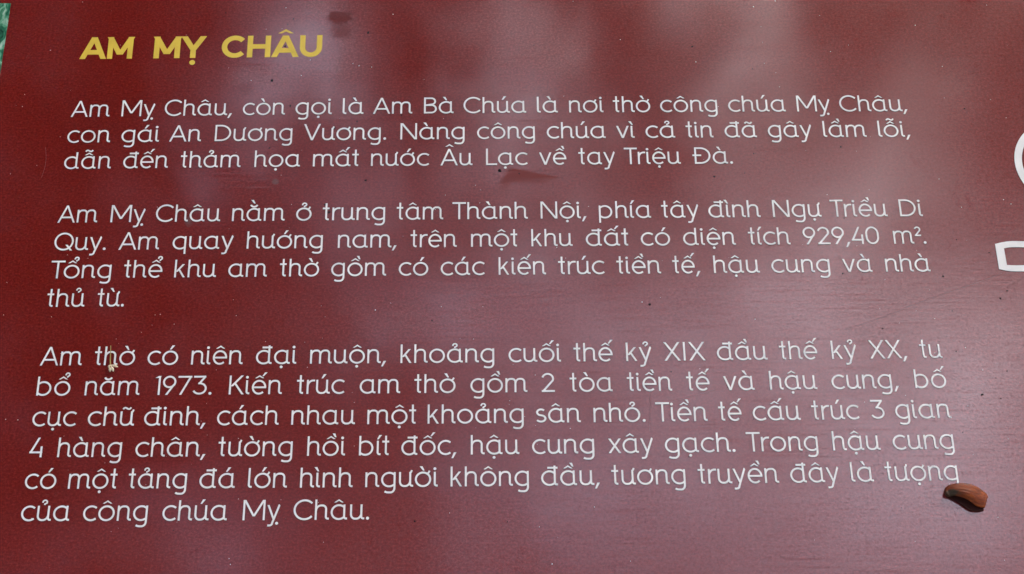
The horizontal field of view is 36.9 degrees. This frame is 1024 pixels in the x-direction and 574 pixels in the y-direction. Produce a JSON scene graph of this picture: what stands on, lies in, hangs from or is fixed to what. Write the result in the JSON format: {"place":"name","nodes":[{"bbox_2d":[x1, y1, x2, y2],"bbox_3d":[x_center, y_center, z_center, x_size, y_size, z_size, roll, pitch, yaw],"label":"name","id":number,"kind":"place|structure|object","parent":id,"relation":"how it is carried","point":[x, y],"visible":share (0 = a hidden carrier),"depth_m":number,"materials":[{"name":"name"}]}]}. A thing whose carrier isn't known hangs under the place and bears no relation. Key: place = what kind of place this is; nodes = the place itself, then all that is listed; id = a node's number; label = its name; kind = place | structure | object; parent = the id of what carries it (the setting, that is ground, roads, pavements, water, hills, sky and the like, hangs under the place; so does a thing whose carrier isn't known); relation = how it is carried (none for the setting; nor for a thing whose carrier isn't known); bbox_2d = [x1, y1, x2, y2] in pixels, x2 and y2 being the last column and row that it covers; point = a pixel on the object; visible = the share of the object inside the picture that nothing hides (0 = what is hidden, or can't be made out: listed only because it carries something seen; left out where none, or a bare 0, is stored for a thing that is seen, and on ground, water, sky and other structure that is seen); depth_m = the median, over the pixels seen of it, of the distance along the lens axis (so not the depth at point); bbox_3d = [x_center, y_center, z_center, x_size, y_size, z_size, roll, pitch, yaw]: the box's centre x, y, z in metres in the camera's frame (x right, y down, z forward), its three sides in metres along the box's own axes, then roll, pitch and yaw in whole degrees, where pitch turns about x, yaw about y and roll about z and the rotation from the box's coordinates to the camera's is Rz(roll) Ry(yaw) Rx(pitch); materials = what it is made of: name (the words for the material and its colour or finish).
{"place":"outdoors","nodes":[
{"label":"outdoors","id":0,"kind":"place"},
{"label":"ground","id":1,"kind":"structure","parent":0,"visible":0},
{"bbox_2d":[0,0,1023,573],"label":"information sign","id":2,"kind":"object","parent":1,"relation":"on","point":[774,378],"visible":1,"depth_m":0.98,"materials":[{"name":"red metal"}]},
{"bbox_2d":[108,346,117,371],"bbox_3d":[-0.250,0.045,0.955,0.006,0.013,0.012,-15,29,-28],"label":"flower sprig","id":3,"kind":"object","parent":2,"relation":"attached to","point":[111,368],"visible":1,"depth_m":0.95,"materials":[{"name":"brown plant"}]},
{"bbox_2d":[5,6,1023,564],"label":"dirt specks","id":4,"kind":"object","parent":2,"relation":"on","point":[649,304],"visible":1,"depth_m":0.99,"materials":[{"name":"black"}]},
{"bbox_2d":[944,483,987,511],"bbox_3d":[0.273,0.126,0.924,0.025,0.012,0.013,9,27,20],"label":"seed husk","id":5,"kind":"object","parent":2,"relation":"on","point":[970,497],"visible":1,"depth_m":0.92,"materials":[{"name":"brown plant"}]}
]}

